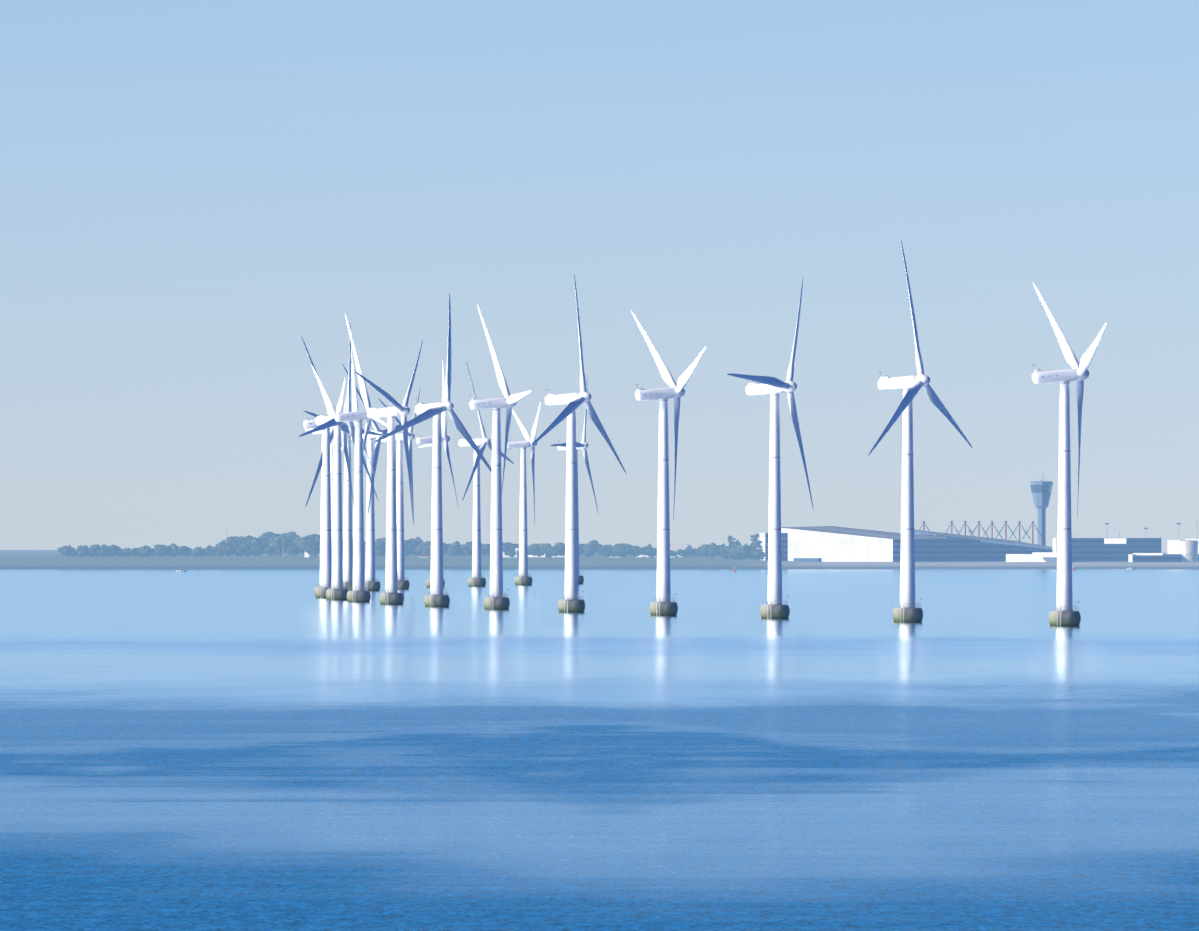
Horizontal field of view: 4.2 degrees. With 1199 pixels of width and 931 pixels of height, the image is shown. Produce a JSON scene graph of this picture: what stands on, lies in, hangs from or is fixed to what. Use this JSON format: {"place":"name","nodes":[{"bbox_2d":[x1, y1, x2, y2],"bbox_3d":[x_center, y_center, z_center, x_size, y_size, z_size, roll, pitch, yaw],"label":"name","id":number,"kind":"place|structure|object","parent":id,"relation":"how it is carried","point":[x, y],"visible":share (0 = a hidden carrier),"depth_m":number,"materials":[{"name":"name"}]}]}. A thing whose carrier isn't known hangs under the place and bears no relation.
{"place":"outdoors","nodes":[
{"label":"outdoors","id":0,"kind":"place"},
{"bbox_2d":[0,569,1198,930],"bbox_3d":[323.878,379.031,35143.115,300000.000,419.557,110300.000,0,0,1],"label":"sea water","id":1,"kind":"structure","parent":0,"point":[286,749],"depth_m":1753.25,"materials":[{"name":"blue liquid"}]},
{"bbox_2d":[303,364,344,597],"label":"wind turbine","id":2,"kind":"object","parent":1,"relation":"in","point":[326,559],"visible":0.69,"depth_m":5927.36,"materials":[{"name":"paint"}]},
{"bbox_2d":[304,357,353,542],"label":"wind turbine","id":3,"kind":"object","parent":1,"relation":"on","point":[344,438],"visible":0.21,"depth_m":6287.65,"materials":[{"name":"paint"}]},
{"bbox_2d":[298,322,377,599],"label":"wind turbine","id":4,"kind":"object","parent":1,"relation":"on","point":[336,591],"visible":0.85,"depth_m":5747.58,"materials":[{"name":"paint"}]},
{"bbox_2d":[300,334,381,595],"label":"wind turbine","id":5,"kind":"object","parent":1,"relation":"on","point":[344,428],"visible":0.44,"depth_m":6107.46,"materials":[{"name":"paint"}]},
{"bbox_2d":[341,348,380,590],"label":"wind turbine","id":6,"kind":"object","parent":1,"relation":"on","point":[347,552],"visible":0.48,"depth_m":6467.22,"materials":[{"name":"paint"}]},
{"bbox_2d":[335,314,396,601],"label":"wind turbine","id":7,"kind":"object","parent":1,"relation":"on","point":[358,593],"visible":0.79,"depth_m":5567.87,"materials":[{"name":"paint"}]},
{"bbox_2d":[342,364,407,590],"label":"wind turbine","id":8,"kind":"object","parent":1,"relation":"on","point":[373,454],"visible":0.71,"depth_m":6646.89,"materials":[{"name":"paint"}]},
{"bbox_2d":[356,340,422,603],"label":"wind turbine","id":9,"kind":"object","parent":1,"relation":"on","point":[391,595],"visible":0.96,"depth_m":5388.34,"materials":[{"name":"paint"}]},
{"bbox_2d":[378,386,420,588],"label":"wind turbine","id":10,"kind":"object","parent":1,"relation":"in","point":[403,581],"visible":0.71,"depth_m":6826.91,"materials":[{"name":"paint"}]},
{"bbox_2d":[373,293,491,606],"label":"wind turbine","id":11,"kind":"object","parent":1,"relation":"on","point":[436,597],"visible":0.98,"depth_m":5209.11,"materials":[{"name":"paint"}]},
{"bbox_2d":[416,360,458,587],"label":"wind turbine","id":12,"kind":"object","parent":1,"relation":"on","point":[428,441],"visible":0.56,"depth_m":7005.26,"materials":[{"name":"paint"}]},
{"bbox_2d":[458,362,513,585],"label":"wind turbine","id":13,"kind":"object","parent":1,"relation":"on","point":[476,579],"visible":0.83,"depth_m":7185.42,"materials":[{"name":"paint"}]},
{"bbox_2d":[469,305,530,609],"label":"wind turbine","id":14,"kind":"object","parent":1,"relation":"on","point":[496,600],"visible":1,"depth_m":5030.34,"materials":[{"name":"paint"}]},
{"bbox_2d":[507,402,540,584],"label":"wind turbine","id":15,"kind":"object","parent":1,"relation":"in","point":[523,578],"visible":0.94,"depth_m":7364.57,"materials":[{"name":"paint"}]},
{"bbox_2d":[550,376,598,583],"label":"wind turbine","id":16,"kind":"object","parent":1,"relation":"on","point":[583,445],"visible":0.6,"depth_m":7543.77,"materials":[{"name":"paint"}]},
{"bbox_2d":[530,275,626,611],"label":"wind turbine","id":17,"kind":"object","parent":1,"relation":"on","point":[571,601],"visible":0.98,"depth_m":4851.83,"materials":[{"name":"paint"}]},
{"bbox_2d":[631,311,705,614],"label":"wind turbine","id":18,"kind":"object","parent":1,"relation":"on","point":[663,604],"visible":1,"depth_m":4673.90,"materials":[{"name":"paint"}]},
{"bbox_2d":[727,278,813,618],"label":"wind turbine","id":19,"kind":"object","parent":1,"relation":"on","point":[774,607],"visible":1,"depth_m":4496.47,"materials":[{"name":"paint"}]},
{"bbox_2d":[868,241,972,621],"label":"wind turbine","id":20,"kind":"object","parent":1,"relation":"on","point":[908,610],"visible":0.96,"depth_m":4319.46,"materials":[{"name":"paint"}]},
{"bbox_2d":[1032,283,1106,625],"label":"wind turbine","id":21,"kind":"object","parent":1,"relation":"on","point":[1064,614],"visible":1,"depth_m":4143.37,"materials":[{"name":"paint"}]},
{"bbox_2d":[0,550,1198,568],"bbox_3d":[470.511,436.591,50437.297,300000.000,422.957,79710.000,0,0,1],"label":"shore ground","id":22,"kind":"structure","parent":0,"point":[32,559],"depth_m":10605.08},
{"bbox_2d":[57,531,767,560],"bbox_3d":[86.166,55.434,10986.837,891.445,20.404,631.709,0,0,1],"label":"shore trees","id":23,"kind":"object","parent":22,"relation":"on","point":[270,543],"visible":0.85,"depth_m":10723.51,"materials":[{"name":"green plant"}]},
{"bbox_2d":[135,544,695,556],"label":"shore houses","id":24,"kind":"structure","parent":22,"relation":"on","point":[676,547],"depth_m":10851.09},
{"bbox_2d":[759,472,1198,561],"bbox_3d":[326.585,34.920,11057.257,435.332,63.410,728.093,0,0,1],"label":"airport buildings","id":25,"kind":"structure","parent":22,"relation":"on","point":[826,544],"depth_m":11049.43,"materials":[{"name":"white concrete"}]},
{"bbox_2d":[1180,540,1197,561],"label":"storage tank","id":26,"kind":"object","parent":22,"relation":"on","point":[1189,550],"visible":0.98,"depth_m":10945.21,"materials":[{"name":"metal"}]},
{"bbox_2d":[0,0,1198,552],"label":"sky","id":27,"kind":"structure","parent":0,"point":[191,190],"materials":[{"name":"blue"}]}
]}

